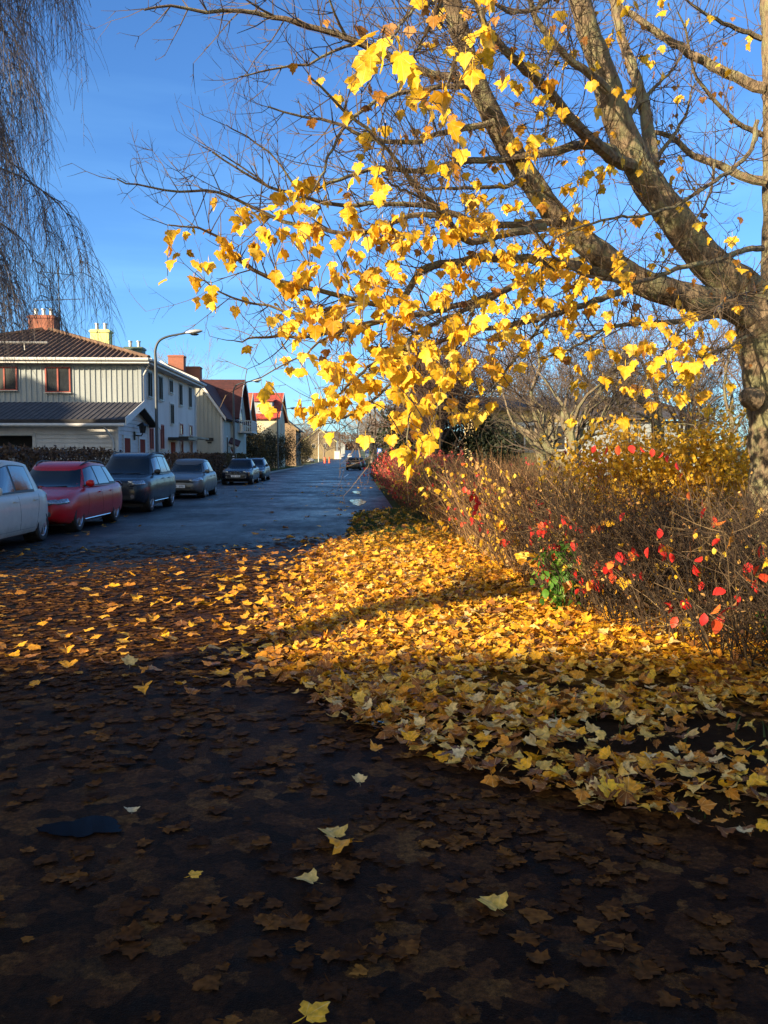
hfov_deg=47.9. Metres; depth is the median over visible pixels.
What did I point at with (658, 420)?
lilac tree
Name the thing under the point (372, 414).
bare street tree
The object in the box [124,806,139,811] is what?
maple leaf
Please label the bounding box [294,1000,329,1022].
maple leaf
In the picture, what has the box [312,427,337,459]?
bare street tree
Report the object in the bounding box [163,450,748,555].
ground
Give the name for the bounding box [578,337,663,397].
bare bush
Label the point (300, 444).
verge shrub
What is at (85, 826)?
puddle
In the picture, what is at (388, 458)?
red leaved hedge
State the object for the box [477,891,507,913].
maple leaf
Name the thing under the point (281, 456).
verge shrub
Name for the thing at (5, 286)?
weeping birch
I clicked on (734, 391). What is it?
bare bush
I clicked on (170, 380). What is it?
window
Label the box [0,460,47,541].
parked hatchback
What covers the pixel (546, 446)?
apple tree
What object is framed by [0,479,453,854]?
scattered leaves
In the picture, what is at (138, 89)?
sky
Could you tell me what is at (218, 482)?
kerb
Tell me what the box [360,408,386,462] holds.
bare street tree
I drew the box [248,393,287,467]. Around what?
red roofed house
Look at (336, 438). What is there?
dark roofed house
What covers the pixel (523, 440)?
window
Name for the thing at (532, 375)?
bare bush
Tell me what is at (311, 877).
maple leaf
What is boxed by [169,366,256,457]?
cream house
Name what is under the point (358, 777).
maple leaf
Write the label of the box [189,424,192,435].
window
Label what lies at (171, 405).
window
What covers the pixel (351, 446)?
treeline
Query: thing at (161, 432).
window
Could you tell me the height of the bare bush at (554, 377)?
10.274 m
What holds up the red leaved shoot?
on the grass verge at (752, 813)
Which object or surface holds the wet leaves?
on the road
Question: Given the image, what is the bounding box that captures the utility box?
[334,451,340,458]
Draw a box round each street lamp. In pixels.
[154,329,202,453]
[231,379,261,458]
[277,407,295,469]
[318,430,325,461]
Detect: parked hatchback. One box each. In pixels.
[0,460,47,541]
[170,459,216,497]
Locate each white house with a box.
[0,308,208,467]
[338,441,344,453]
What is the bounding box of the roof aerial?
[35,269,78,322]
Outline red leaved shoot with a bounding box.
[591,445,694,628]
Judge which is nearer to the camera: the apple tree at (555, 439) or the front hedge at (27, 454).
the apple tree at (555, 439)
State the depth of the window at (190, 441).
57.52 m
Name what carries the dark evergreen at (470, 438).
on the ground at (362, 452)
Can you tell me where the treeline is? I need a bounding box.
[305,429,463,449]
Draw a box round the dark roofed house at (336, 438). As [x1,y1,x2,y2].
[324,431,338,450]
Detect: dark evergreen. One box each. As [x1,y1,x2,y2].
[356,392,493,482]
[447,399,529,479]
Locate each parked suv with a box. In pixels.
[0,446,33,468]
[105,452,175,511]
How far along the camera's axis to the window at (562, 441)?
46.15 m
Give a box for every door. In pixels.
[122,435,131,452]
[138,436,145,452]
[171,442,175,466]
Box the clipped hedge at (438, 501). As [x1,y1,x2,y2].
[358,440,725,593]
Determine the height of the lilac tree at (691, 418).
7.773 m
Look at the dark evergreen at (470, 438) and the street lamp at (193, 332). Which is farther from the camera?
the dark evergreen at (470, 438)
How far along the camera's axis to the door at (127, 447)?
35.74 m
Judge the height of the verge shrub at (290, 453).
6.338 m
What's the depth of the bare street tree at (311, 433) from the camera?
204.49 m
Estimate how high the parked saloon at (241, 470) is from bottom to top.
1.507 m
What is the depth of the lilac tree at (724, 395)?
18.67 m
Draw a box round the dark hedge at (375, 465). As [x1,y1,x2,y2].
[372,456,389,476]
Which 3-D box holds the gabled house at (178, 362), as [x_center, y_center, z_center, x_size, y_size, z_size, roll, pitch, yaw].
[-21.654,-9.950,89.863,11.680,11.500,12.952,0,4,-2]
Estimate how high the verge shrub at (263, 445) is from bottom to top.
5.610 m
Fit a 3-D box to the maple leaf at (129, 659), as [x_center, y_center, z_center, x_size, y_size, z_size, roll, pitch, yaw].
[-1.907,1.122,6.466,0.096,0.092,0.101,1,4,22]
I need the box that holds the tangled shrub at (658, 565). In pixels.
[467,448,767,685]
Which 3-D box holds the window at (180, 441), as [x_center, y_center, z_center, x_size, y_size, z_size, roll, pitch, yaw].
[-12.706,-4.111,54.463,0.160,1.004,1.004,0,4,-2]
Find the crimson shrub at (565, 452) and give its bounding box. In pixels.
[552,432,635,503]
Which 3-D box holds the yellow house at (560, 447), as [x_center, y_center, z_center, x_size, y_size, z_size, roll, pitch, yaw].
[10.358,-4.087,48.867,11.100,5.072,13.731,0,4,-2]
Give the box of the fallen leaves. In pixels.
[246,528,767,837]
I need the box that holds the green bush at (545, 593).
[530,535,584,610]
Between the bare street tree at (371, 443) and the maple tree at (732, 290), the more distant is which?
the bare street tree at (371, 443)
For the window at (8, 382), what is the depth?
44.04 m
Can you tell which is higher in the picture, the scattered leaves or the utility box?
the utility box
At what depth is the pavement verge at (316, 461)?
171.10 m
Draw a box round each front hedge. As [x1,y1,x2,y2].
[0,442,122,470]
[159,450,226,479]
[213,451,249,475]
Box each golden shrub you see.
[520,406,750,570]
[649,394,749,578]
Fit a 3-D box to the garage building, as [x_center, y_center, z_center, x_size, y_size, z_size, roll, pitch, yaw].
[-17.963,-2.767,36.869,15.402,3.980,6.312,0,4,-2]
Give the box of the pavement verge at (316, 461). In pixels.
[217,459,327,480]
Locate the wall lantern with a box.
[134,422,147,439]
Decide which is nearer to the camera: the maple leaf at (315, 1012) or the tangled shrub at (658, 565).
the maple leaf at (315, 1012)
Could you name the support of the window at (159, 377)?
in the white house at (128, 374)
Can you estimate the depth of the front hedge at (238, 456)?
63.68 m
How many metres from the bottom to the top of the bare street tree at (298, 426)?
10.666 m
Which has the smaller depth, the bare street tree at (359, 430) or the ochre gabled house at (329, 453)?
the bare street tree at (359, 430)
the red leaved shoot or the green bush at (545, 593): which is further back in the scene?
the green bush at (545, 593)
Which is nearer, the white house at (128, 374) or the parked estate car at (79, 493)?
the parked estate car at (79, 493)
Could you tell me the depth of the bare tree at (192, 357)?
109.82 m
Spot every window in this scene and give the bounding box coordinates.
[0,367,17,390]
[44,367,70,392]
[146,369,152,399]
[149,428,153,451]
[157,373,163,402]
[159,422,166,450]
[168,377,173,394]
[169,402,175,425]
[178,382,183,407]
[179,422,184,435]
[179,440,183,453]
[188,385,191,409]
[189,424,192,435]
[189,440,192,452]
[226,436,227,452]
[512,422,534,452]
[553,422,567,452]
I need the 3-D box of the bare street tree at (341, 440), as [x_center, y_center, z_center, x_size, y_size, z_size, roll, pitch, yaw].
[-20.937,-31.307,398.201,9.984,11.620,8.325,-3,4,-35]
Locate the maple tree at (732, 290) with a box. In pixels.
[58,0,767,597]
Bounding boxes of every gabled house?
[159,355,202,378]
[246,394,256,443]
[285,421,303,465]
[303,429,337,458]
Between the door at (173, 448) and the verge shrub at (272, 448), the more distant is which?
the verge shrub at (272, 448)
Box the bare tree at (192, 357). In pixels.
[146,333,236,377]
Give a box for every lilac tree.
[481,220,726,493]
[527,277,741,471]
[601,204,760,489]
[626,252,755,459]
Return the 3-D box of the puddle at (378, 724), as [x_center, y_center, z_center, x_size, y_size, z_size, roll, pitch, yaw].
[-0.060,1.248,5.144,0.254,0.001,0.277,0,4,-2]
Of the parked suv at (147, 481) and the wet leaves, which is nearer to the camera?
the wet leaves
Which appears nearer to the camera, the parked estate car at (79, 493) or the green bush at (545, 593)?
the green bush at (545, 593)
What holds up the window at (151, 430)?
in the white house at (128, 374)
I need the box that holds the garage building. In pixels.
[0,401,160,463]
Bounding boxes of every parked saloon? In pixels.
[221,459,258,483]
[359,457,365,467]
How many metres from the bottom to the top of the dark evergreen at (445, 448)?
5.900 m
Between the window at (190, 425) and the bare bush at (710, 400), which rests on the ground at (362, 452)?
the bare bush at (710, 400)
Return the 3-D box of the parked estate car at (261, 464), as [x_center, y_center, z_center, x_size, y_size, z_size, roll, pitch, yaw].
[-8.719,-2.874,58.076,1.981,1.548,4.579,0,4,-2]
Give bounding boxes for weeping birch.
[0,0,125,380]
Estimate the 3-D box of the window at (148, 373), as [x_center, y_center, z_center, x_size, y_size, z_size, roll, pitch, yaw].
[-12.437,-6.794,46.028,0.160,1.554,1.154,0,4,-2]
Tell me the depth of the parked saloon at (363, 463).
109.80 m
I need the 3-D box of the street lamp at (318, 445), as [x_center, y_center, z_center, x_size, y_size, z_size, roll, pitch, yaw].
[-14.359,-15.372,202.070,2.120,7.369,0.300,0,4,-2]
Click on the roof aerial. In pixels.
(58, 288)
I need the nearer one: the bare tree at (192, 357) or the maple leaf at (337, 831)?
the maple leaf at (337, 831)
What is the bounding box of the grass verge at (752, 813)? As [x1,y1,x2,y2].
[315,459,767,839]
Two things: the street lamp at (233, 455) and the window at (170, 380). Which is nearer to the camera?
the window at (170, 380)
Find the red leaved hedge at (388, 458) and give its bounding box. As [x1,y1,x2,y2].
[363,447,462,503]
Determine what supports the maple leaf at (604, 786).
on the road
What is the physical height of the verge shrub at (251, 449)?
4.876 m
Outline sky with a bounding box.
[0,0,762,450]
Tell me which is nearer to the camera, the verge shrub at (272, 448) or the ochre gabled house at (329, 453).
the verge shrub at (272, 448)
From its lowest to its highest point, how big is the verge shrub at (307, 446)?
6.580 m
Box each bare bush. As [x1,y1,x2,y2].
[470,307,585,396]
[493,327,593,396]
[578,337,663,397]
[580,264,750,480]
[665,331,750,500]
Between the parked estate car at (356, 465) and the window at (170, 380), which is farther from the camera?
the parked estate car at (356, 465)
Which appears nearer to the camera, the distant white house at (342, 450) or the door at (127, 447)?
the door at (127, 447)
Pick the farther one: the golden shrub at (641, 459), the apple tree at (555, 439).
the apple tree at (555, 439)
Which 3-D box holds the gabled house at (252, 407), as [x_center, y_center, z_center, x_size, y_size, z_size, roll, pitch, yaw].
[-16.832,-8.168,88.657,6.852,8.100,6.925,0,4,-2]
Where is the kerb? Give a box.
[217,450,345,483]
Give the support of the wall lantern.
attached to the garage building
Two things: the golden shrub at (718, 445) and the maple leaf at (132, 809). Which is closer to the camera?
the maple leaf at (132, 809)
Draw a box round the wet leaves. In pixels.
[0,533,767,1023]
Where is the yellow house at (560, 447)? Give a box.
[463,397,703,486]
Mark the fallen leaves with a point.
(373, 574)
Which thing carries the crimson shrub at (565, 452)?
on the grass verge at (752, 813)
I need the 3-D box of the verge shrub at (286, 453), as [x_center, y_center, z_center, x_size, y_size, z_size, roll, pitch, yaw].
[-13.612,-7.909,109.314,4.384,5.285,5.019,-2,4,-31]
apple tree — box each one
[455,240,659,481]
[459,297,677,494]
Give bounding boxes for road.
[0,450,767,1023]
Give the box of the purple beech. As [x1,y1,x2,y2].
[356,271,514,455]
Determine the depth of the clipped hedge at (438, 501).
13.13 m
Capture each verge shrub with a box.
[246,418,271,461]
[246,427,261,457]
[253,432,280,467]
[261,428,287,468]
[279,434,292,467]
[285,427,300,466]
[298,429,309,464]
[301,433,314,463]
[302,437,316,462]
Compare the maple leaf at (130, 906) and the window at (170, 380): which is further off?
the window at (170, 380)
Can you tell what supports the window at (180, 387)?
in the white house at (128, 374)
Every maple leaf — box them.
[109,896,149,915]
[121,654,137,666]
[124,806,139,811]
[184,870,202,877]
[294,868,321,883]
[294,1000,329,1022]
[318,824,347,837]
[352,773,366,781]
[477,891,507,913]
[597,774,623,801]
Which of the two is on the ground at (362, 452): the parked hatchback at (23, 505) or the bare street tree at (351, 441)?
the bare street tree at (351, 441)
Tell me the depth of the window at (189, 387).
57.10 m
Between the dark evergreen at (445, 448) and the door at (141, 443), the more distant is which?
the dark evergreen at (445, 448)
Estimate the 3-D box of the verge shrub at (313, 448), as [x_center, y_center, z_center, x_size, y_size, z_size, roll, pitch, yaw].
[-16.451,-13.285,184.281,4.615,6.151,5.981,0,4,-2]
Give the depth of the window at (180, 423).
54.24 m
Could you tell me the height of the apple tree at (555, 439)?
5.559 m
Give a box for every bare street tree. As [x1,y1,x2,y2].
[292,417,315,440]
[301,421,322,444]
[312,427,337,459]
[338,432,361,456]
[338,433,344,450]
[342,394,390,457]
[348,397,382,453]
[350,382,396,448]
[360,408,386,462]
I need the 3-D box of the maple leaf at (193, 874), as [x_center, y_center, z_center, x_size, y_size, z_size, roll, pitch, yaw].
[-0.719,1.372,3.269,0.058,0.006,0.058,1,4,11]
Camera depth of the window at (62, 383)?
44.13 m
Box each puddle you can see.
[36,815,121,836]
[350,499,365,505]
[353,718,390,728]
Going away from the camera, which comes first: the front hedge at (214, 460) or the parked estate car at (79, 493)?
the parked estate car at (79, 493)
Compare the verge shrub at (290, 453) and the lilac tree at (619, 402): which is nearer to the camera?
the lilac tree at (619, 402)
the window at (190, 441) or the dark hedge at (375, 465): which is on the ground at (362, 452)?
the dark hedge at (375, 465)
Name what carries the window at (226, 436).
in the cream house at (214, 424)
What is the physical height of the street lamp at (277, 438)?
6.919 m
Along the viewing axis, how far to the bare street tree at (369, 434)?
148.36 m
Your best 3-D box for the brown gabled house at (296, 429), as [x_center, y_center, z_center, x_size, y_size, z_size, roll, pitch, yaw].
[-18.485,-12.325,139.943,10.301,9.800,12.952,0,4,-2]
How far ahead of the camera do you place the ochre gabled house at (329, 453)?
298.70 m
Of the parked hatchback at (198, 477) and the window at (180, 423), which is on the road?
the parked hatchback at (198, 477)
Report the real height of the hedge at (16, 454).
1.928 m
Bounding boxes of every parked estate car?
[29,460,121,531]
[246,458,269,480]
[345,457,361,469]

